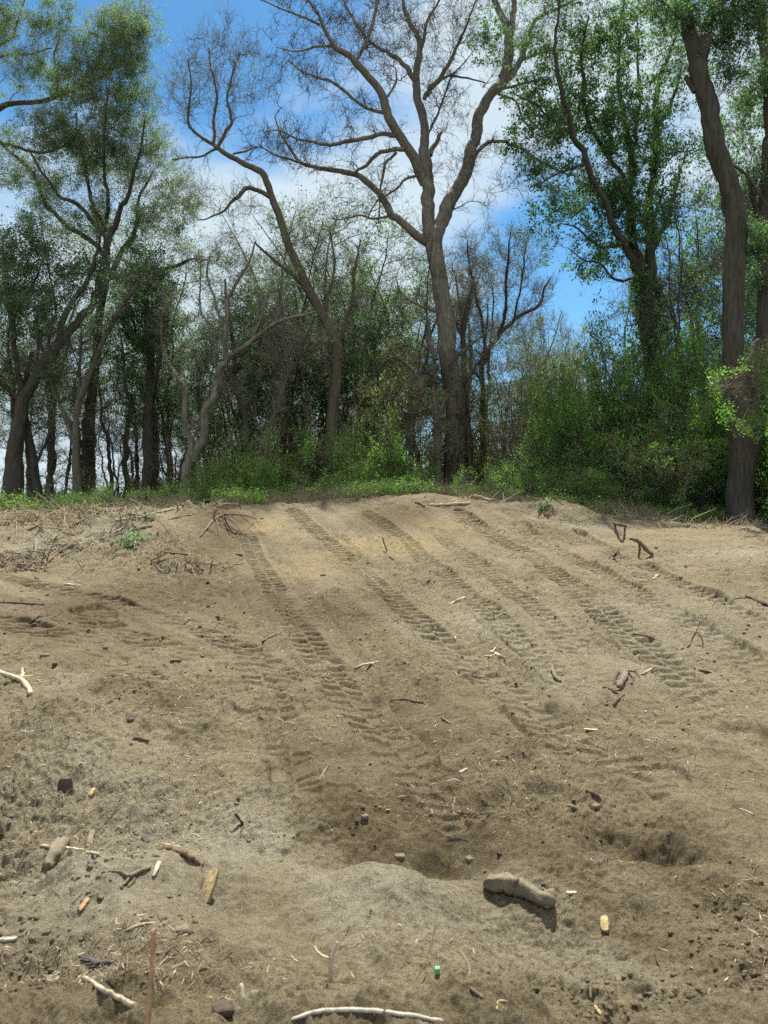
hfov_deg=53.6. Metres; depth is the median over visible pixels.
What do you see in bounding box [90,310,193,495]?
woodland tree
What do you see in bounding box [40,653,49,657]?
chip
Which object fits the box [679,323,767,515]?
tall shrub
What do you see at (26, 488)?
twiggy shrub
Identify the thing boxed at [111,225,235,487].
woodland tree
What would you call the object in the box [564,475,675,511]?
leafy shrub
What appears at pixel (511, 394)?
twiggy shrub
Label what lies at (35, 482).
slim tree
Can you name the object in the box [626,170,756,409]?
woodland tree
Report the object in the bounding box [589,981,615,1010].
twig
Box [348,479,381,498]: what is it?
leafy shrub
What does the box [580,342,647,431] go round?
woodland tree
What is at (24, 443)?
woodland tree
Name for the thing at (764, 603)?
fallen log
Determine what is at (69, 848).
stick
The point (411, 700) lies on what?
stick
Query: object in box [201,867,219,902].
split wood
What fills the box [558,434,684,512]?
leafy shrub
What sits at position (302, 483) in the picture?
leafy shrub
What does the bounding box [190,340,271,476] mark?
woodland tree
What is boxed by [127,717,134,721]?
stone
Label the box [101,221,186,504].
ivy tree
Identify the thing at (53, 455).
woodland tree
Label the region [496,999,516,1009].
twig
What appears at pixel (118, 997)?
stick
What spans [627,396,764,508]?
leafy shrub
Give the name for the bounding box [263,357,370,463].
twiggy shrub
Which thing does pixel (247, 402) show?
woodland tree
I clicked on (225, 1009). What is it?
stone
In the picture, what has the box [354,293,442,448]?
woodland tree
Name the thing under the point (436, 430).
dead stub tree
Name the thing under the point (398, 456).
leafy shrub
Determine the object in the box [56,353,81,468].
woodland tree
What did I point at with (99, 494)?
leafy shrub
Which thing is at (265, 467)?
leafy shrub
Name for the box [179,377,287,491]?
twiggy shrub
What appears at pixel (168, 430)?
woodland tree
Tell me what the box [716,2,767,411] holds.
tree
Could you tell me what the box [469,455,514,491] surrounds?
leafy shrub
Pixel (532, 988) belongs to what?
soil clods
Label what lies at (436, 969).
green bud
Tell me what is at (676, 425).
leafy shrub
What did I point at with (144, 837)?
stone
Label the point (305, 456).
leafy shrub
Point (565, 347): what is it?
woodland tree
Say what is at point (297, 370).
woodland tree
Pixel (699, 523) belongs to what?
dry straw
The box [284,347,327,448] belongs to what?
woodland tree
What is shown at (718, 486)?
leafy shrub
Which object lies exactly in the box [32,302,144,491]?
woodland tree
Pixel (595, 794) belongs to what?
stick
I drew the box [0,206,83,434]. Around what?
woodland tree
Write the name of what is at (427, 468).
leafy shrub
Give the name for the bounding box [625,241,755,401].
woodland tree
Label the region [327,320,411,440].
woodland tree
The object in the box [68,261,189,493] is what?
woodland tree
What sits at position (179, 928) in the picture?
stone
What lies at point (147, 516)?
sprig
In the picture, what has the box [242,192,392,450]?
woodland tree
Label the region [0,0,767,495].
sky
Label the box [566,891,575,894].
wood chip
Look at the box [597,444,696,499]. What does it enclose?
leafy shrub
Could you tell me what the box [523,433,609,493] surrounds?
leafy shrub
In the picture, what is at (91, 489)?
leafy shrub
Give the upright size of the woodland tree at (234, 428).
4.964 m
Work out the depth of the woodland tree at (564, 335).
32.30 m
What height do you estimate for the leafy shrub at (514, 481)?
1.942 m
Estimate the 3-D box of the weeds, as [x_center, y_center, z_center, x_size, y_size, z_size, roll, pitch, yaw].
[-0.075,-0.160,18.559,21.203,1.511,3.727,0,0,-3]
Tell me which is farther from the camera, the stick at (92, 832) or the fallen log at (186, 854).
the stick at (92, 832)
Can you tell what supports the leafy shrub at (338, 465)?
on the ground
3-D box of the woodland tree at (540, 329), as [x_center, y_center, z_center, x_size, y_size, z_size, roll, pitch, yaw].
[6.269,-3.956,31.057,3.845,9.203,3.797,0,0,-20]
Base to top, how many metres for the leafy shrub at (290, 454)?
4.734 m
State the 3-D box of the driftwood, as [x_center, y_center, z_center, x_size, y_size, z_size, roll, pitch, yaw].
[-1.051,1.503,3.134,0.189,0.054,0.080,0,0,-27]
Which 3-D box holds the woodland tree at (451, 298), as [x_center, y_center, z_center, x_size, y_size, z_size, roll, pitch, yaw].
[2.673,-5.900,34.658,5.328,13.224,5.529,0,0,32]
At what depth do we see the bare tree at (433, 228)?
28.50 m
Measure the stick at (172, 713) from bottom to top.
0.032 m
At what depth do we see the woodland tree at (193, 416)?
39.77 m
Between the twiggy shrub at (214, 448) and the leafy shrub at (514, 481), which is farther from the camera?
the twiggy shrub at (214, 448)
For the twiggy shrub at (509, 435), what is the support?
on the ground
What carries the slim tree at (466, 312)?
on the ground
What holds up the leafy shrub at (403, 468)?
on the ground
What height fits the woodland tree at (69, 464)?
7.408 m
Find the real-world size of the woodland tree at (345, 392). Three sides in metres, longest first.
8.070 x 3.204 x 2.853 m
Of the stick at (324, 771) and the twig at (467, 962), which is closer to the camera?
the twig at (467, 962)
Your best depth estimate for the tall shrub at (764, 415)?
18.26 m
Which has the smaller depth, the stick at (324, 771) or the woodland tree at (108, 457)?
the stick at (324, 771)
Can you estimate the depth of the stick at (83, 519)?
14.76 m
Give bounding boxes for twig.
[412,924,435,982]
[458,950,470,976]
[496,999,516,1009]
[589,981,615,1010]
[654,954,661,972]
[687,621,702,647]
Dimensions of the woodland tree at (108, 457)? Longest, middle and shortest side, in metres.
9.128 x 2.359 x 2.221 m
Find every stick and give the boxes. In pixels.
[0,601,44,604]
[29,615,40,623]
[40,844,98,854]
[69,510,99,526]
[71,883,91,903]
[82,976,135,1007]
[85,829,95,847]
[100,520,131,539]
[125,922,155,930]
[133,736,148,741]
[149,843,180,847]
[152,861,160,876]
[160,712,182,714]
[161,551,188,554]
[234,813,243,838]
[261,629,285,641]
[319,764,329,778]
[354,661,378,668]
[390,698,423,702]
[448,596,464,603]
[469,986,483,998]
[473,494,491,501]
[549,663,561,681]
[567,804,576,809]
[585,788,600,798]
[613,522,626,526]
[632,633,657,640]
[699,669,711,672]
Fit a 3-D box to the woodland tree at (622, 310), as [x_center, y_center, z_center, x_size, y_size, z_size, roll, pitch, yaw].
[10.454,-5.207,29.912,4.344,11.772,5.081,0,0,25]
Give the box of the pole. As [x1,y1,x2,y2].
[428,502,469,505]
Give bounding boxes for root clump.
[608,669,639,705]
[612,549,620,564]
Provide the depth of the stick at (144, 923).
2.75 m
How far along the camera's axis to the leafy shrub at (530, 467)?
22.34 m
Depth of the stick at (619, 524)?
14.23 m
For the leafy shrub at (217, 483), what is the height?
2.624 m
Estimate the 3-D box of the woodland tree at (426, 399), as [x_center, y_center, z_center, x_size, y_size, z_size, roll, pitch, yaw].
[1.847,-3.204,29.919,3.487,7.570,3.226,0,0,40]
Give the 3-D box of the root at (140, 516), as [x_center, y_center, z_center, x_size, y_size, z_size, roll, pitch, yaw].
[-4.517,0.026,15.041,0.269,0.289,2.128,0,0,19]
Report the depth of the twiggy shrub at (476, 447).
31.29 m
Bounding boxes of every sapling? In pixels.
[622,368,729,522]
[706,336,767,503]
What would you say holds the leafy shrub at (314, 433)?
on the ground
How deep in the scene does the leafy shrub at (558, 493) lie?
20.13 m
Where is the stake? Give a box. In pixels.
[144,928,157,1023]
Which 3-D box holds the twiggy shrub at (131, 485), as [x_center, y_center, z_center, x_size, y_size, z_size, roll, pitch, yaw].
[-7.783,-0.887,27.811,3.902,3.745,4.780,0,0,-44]
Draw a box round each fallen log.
[42,835,69,869]
[162,845,200,864]
[483,872,555,908]
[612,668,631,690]
[733,595,767,606]
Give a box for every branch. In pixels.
[0,667,32,694]
[200,504,256,538]
[485,645,504,658]
[629,537,653,556]
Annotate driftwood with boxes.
[105,865,150,886]
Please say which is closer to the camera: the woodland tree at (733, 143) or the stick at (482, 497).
the stick at (482, 497)
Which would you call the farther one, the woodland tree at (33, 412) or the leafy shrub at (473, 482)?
the woodland tree at (33, 412)
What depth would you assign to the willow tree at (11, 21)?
27.45 m
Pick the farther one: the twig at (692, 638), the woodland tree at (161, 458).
the woodland tree at (161, 458)
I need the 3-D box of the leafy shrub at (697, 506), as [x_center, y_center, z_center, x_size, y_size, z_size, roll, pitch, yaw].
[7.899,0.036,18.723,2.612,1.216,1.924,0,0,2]
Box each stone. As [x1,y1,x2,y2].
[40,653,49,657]
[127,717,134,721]
[141,834,149,841]
[174,924,189,934]
[211,1001,233,1018]
[361,813,368,819]
[394,853,405,859]
[464,855,473,862]
[591,803,599,808]
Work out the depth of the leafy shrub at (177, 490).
21.07 m
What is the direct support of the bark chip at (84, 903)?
on the ground
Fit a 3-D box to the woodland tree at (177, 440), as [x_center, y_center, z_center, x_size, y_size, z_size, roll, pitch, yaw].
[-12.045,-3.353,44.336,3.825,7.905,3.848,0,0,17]
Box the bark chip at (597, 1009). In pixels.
[593,1005,600,1014]
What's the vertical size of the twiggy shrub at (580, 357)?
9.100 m
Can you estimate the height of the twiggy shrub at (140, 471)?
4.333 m
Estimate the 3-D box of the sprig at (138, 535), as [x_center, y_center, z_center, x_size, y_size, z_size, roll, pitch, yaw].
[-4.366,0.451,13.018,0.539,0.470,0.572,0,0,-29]
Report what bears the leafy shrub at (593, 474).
on the ground
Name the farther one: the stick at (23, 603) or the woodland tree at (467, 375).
the woodland tree at (467, 375)
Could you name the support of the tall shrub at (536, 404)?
on the ground
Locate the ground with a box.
[0,493,767,1023]
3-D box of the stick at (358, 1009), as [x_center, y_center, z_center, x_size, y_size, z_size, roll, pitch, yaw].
[-0.047,1.384,2.096,0.421,0.064,0.055,0,0,10]
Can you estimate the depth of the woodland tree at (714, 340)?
24.14 m
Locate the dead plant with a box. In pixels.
[314,941,337,979]
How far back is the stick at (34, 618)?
8.49 m
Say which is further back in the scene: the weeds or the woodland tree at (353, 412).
the woodland tree at (353, 412)
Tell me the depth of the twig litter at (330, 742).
4.80 m
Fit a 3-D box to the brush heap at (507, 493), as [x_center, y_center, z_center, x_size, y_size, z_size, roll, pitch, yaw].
[2.770,-0.290,17.519,1.957,1.089,1.774,0,0,-26]
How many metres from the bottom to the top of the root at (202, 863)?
0.163 m
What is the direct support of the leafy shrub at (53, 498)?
on the ground
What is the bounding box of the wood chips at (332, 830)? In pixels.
[0,500,767,1003]
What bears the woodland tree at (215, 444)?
on the ground
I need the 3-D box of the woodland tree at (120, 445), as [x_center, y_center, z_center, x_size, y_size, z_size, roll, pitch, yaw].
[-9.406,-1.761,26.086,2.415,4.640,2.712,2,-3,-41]
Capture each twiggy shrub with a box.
[0,453,110,500]
[0,467,69,496]
[70,460,157,502]
[90,432,197,505]
[119,439,218,503]
[147,404,278,498]
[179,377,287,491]
[227,427,317,474]
[231,364,344,493]
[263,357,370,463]
[300,330,409,485]
[333,373,414,479]
[399,389,472,485]
[418,361,515,490]
[440,411,509,483]
[444,329,545,488]
[473,300,606,483]
[473,410,544,490]
[485,339,594,478]
[494,383,605,474]
[509,308,601,450]
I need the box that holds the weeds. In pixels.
[0,473,767,523]
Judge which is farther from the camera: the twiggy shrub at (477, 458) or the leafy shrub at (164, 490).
the twiggy shrub at (477, 458)
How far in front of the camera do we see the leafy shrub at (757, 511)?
18.45 m
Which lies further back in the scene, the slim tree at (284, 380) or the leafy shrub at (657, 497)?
the slim tree at (284, 380)
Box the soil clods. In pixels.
[0,496,767,1023]
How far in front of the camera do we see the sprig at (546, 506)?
16.27 m
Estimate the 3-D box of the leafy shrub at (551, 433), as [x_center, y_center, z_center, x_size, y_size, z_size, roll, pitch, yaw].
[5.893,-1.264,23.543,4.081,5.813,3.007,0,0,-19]
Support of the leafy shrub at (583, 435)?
on the ground
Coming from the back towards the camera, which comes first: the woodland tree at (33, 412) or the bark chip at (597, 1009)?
the woodland tree at (33, 412)
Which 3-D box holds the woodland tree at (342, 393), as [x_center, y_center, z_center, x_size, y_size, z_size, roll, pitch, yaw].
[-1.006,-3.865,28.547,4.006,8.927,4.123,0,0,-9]
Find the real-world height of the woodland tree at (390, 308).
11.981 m
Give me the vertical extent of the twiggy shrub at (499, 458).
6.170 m
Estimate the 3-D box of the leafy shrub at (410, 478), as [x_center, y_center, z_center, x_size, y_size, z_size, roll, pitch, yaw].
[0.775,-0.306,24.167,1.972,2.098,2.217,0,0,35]
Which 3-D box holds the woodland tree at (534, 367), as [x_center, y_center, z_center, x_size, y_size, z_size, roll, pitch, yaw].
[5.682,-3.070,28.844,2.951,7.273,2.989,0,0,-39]
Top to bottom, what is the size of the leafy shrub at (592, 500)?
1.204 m
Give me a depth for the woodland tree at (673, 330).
32.19 m
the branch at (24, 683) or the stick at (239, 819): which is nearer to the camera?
the stick at (239, 819)
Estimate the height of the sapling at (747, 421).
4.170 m
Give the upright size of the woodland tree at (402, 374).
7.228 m
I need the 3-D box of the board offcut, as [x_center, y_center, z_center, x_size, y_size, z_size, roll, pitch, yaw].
[-1.985,1.712,4.732,0.093,0.100,0.020,0,-12,-8]
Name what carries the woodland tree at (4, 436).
on the ground
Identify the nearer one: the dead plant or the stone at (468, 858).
the dead plant
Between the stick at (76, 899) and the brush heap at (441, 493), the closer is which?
the stick at (76, 899)
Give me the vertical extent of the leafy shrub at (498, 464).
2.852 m
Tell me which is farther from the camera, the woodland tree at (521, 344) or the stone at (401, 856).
the woodland tree at (521, 344)
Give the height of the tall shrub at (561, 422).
7.226 m
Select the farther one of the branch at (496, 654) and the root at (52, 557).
the root at (52, 557)
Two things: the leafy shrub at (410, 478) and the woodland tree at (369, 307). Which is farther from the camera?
the woodland tree at (369, 307)
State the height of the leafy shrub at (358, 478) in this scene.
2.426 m
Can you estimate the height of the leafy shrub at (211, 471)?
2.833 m
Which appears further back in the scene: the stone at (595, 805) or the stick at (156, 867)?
the stone at (595, 805)
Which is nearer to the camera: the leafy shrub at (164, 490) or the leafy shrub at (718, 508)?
the leafy shrub at (718, 508)
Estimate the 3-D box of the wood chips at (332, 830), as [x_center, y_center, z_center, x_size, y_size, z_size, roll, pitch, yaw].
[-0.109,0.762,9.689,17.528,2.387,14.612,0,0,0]
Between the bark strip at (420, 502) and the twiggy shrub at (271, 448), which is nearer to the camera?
the bark strip at (420, 502)
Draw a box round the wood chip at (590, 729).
[584,728,597,730]
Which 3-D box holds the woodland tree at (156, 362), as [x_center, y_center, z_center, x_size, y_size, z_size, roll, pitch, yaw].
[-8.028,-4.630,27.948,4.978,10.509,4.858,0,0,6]
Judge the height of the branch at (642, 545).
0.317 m
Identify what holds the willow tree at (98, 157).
on the ground
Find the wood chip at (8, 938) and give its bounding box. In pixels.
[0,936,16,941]
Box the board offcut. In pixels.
[57,778,72,794]
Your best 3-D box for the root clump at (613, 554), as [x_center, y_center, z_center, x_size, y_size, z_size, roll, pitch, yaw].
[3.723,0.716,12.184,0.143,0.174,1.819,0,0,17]
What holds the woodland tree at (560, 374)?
on the ground
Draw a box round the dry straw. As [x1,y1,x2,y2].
[439,489,767,530]
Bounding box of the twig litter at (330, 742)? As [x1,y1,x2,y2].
[0,498,767,1003]
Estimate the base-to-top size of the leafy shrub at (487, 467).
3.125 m
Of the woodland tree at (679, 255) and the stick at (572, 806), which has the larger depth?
the woodland tree at (679, 255)
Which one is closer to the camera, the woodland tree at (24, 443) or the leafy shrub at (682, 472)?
the leafy shrub at (682, 472)
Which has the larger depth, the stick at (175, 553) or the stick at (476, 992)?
the stick at (175, 553)
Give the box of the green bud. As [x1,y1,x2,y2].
[434,966,439,973]
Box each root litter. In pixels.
[0,496,243,575]
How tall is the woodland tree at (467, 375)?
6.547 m
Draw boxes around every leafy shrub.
[0,485,68,521]
[35,493,81,503]
[42,472,142,506]
[64,483,144,506]
[90,481,157,506]
[127,482,200,507]
[147,485,197,505]
[158,456,269,504]
[184,424,317,500]
[195,449,297,497]
[211,465,311,502]
[218,416,321,497]
[252,411,322,496]
[257,466,333,502]
[284,476,345,497]
[288,430,342,495]
[292,407,378,482]
[314,473,345,494]
[316,458,404,499]
[322,463,385,495]
[323,400,408,485]
[334,409,444,490]
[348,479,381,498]
[358,420,425,486]
[380,470,423,487]
[394,434,453,489]
[447,465,506,497]
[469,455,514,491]
[471,449,543,498]
[477,462,552,501]
[479,442,529,480]
[480,439,599,496]
[486,433,553,494]
[495,471,579,501]
[518,444,663,511]
[522,379,586,479]
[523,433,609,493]
[530,401,609,467]
[543,470,594,502]
[543,490,630,506]
[551,374,714,507]
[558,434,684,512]
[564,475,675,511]
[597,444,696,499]
[615,482,723,514]
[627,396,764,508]
[639,433,724,507]
[666,489,717,514]
[667,363,724,468]
[680,494,722,518]
[688,457,767,511]
[706,338,766,497]
[720,443,767,515]
[754,488,767,522]
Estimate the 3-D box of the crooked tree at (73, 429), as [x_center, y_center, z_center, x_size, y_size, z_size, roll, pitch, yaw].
[-8.782,-3.890,23.176,4.880,9.002,2.740,0,0,0]
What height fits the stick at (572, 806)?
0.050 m
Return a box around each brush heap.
[430,479,477,496]
[456,480,544,501]
[582,496,704,523]
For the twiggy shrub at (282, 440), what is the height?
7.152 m
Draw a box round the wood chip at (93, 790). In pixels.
[88,788,95,796]
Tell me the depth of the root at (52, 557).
12.49 m
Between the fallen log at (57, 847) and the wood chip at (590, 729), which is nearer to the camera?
the fallen log at (57, 847)
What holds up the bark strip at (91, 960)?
on the ground
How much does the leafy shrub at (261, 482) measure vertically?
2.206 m
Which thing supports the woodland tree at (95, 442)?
on the ground
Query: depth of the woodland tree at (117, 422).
26.95 m
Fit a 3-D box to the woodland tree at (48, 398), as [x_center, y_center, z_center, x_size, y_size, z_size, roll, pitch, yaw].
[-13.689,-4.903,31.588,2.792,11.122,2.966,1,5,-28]
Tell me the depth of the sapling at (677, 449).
17.60 m
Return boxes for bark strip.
[79,955,111,965]
[415,501,424,506]
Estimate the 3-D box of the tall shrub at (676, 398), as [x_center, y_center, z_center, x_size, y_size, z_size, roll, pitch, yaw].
[8.298,-2.766,21.700,5.511,8.125,3.434,0,0,23]
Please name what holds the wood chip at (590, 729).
on the ground
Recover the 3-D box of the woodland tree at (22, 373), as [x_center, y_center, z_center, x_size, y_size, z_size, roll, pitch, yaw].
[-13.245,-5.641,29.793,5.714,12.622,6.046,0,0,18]
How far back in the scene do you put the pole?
16.02 m
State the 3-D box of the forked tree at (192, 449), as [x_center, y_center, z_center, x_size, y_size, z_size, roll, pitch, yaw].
[-5.020,-4.649,25.094,6.208,10.537,2.822,0,0,12]
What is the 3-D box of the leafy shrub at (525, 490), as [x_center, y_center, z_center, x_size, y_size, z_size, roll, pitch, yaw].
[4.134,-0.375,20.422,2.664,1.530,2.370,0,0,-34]
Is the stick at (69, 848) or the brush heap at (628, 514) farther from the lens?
the brush heap at (628, 514)
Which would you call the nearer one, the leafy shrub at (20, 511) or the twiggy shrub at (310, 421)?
the leafy shrub at (20, 511)
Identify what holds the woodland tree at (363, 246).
on the ground
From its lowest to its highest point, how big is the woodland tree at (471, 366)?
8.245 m
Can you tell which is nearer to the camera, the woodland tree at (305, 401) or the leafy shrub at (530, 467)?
the leafy shrub at (530, 467)
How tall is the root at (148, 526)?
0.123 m
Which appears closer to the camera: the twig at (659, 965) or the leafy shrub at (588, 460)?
the twig at (659, 965)
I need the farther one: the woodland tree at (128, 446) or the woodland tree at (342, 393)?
the woodland tree at (128, 446)
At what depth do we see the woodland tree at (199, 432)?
29.99 m
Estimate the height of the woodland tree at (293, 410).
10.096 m
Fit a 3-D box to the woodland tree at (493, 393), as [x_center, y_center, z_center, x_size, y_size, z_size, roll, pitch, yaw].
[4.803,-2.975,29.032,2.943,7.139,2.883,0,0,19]
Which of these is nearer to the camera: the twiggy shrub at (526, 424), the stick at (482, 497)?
the stick at (482, 497)
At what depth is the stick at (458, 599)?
9.67 m
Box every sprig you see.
[111,525,145,548]
[137,506,159,520]
[537,497,553,512]
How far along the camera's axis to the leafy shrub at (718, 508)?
18.32 m
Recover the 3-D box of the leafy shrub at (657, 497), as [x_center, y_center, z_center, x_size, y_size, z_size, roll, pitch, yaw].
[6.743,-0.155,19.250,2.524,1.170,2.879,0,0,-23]
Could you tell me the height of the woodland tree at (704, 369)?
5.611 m
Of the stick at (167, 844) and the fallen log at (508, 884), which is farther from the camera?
the stick at (167, 844)
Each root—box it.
[39,544,72,569]
[115,506,181,520]
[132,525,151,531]
[184,840,203,887]
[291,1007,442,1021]
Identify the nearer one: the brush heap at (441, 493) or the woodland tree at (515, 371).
the brush heap at (441, 493)
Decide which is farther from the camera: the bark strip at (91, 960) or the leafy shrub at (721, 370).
the leafy shrub at (721, 370)
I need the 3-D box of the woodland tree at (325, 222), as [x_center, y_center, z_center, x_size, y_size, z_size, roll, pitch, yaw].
[-3.580,-6.373,30.636,5.433,14.120,5.526,0,0,12]
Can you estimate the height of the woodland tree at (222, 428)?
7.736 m
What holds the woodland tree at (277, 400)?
on the ground
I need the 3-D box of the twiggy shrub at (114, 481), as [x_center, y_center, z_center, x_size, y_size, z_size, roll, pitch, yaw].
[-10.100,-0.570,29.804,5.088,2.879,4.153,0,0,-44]
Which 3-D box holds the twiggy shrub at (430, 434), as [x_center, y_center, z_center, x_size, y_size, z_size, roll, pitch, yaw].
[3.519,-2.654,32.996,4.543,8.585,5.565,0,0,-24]
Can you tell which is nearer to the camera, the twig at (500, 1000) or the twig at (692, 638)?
the twig at (500, 1000)
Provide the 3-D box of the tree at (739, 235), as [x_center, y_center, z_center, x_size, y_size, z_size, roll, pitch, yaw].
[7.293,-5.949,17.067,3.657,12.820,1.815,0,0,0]
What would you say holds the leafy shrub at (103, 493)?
on the ground
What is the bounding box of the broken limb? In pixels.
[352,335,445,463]
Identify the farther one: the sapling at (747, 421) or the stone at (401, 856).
the sapling at (747, 421)
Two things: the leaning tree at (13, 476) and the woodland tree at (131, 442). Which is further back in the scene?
the woodland tree at (131, 442)
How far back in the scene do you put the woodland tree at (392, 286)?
32.55 m
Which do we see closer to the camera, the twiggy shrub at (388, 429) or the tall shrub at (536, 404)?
the tall shrub at (536, 404)
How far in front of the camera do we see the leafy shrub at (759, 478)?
18.83 m
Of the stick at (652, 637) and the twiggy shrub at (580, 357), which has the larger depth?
the twiggy shrub at (580, 357)
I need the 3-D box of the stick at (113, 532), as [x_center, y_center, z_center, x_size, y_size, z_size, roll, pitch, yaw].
[-4.800,0.314,13.720,0.101,0.349,0.818,0,0,22]
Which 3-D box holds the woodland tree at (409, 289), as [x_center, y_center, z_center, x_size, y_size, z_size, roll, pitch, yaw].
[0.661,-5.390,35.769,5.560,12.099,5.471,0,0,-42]
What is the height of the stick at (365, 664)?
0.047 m
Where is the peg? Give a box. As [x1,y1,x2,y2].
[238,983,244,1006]
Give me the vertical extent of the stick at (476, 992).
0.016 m
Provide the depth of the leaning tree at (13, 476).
25.28 m
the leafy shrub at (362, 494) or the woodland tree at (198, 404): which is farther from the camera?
the woodland tree at (198, 404)
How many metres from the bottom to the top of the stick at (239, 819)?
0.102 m
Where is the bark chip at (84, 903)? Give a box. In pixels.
[78,897,90,910]
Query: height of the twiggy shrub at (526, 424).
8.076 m
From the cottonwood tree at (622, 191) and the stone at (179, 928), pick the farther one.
the cottonwood tree at (622, 191)
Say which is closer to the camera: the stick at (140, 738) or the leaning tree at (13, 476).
the stick at (140, 738)
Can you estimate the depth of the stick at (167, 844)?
3.88 m
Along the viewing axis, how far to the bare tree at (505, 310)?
30.89 m
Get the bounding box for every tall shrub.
[513,349,648,492]
[519,300,717,482]
[575,275,759,460]
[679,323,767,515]
[754,357,767,522]
[754,401,767,522]
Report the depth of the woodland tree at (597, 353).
30.66 m
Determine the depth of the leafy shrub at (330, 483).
23.27 m
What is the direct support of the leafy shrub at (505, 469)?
on the ground
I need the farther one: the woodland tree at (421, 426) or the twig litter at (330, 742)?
the woodland tree at (421, 426)
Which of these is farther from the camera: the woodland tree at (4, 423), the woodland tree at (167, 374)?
the woodland tree at (4, 423)
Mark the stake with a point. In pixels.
(147, 1020)
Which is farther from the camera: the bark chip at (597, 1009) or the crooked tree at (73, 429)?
the crooked tree at (73, 429)
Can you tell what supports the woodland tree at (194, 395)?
on the ground
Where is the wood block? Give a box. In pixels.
[600,915,608,932]
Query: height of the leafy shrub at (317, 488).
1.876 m
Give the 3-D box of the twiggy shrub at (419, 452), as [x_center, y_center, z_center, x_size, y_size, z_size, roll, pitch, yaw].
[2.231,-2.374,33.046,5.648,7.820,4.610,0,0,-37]
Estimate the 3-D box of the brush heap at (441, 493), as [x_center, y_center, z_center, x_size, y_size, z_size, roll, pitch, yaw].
[1.550,-0.451,17.485,1.250,0.739,0.926,0,0,0]
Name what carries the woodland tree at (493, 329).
on the ground
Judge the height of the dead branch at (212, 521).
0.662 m
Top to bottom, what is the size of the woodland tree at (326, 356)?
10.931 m
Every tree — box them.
[0,0,151,199]
[0,0,217,495]
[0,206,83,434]
[0,207,127,498]
[0,214,126,495]
[0,294,90,495]
[0,316,42,449]
[0,318,76,499]
[0,355,24,469]
[2,364,44,494]
[10,236,174,498]
[23,392,71,498]
[24,337,107,490]
[31,265,78,490]
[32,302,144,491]
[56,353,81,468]
[63,351,114,492]
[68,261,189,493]
[78,291,129,491]
[79,395,146,495]
[83,239,218,475]
[89,350,160,503]
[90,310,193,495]
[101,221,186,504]
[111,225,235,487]
[117,359,142,487]
[120,378,142,485]
[121,287,208,453]
[130,415,201,503]
[136,216,312,498]
[137,392,192,496]
[149,1,385,487]
[153,304,240,469]
[159,348,237,464]
[163,395,203,477]
[164,349,238,466]
[174,400,238,476]
[182,418,239,488]
[183,372,256,461]
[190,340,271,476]
[192,289,300,450]
[193,218,344,458]
[198,273,302,480]
[208,404,262,464]
[221,175,357,442]
[223,343,273,445]
[228,249,361,439]
[232,0,592,491]
[239,291,340,473]
[240,330,326,457]
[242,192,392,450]
[245,281,344,446]
[248,327,313,446]
[253,168,423,411]
[284,245,387,426]
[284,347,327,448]
[302,195,448,445]
[307,257,417,415]
[307,295,408,438]
[315,333,379,444]
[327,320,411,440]
[339,355,410,468]
[344,242,477,474]
[351,333,444,471]
[352,271,460,428]
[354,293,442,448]
[363,239,485,469]
[382,242,503,420]
[382,365,462,476]
[395,340,480,475]
[402,341,463,487]
[407,340,493,485]
[425,351,505,486]
[430,318,507,465]
[436,249,510,484]
[443,208,565,478]
[449,260,539,450]
[465,0,712,403]
[469,340,542,465]
[472,306,561,420]
[476,326,578,450]
[489,331,567,441]
[495,309,584,424]
[507,350,589,449]
[525,343,601,420]
[531,306,594,415]
[550,325,611,434]
[568,325,635,433]
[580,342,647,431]
[592,235,696,381]
[595,225,719,396]
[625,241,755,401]
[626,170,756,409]
[638,0,767,524]
[656,81,764,347]
[656,136,756,388]
[660,154,760,356]
[675,284,756,391]
[684,347,719,406]
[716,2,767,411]
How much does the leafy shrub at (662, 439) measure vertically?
4.844 m
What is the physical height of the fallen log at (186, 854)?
0.231 m
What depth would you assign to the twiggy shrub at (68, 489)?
26.66 m
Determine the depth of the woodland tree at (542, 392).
26.75 m
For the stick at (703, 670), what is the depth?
7.06 m
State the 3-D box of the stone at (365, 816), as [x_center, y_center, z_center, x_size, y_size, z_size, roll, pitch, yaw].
[-0.109,1.717,4.279,0.048,0.033,0.036,0,0,-20]
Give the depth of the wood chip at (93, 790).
4.74 m
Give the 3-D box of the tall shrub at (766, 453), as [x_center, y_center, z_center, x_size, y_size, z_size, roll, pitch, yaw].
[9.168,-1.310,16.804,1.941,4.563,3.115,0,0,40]
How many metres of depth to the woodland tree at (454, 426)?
27.69 m
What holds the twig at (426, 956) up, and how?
on the ground
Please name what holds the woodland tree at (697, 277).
on the ground

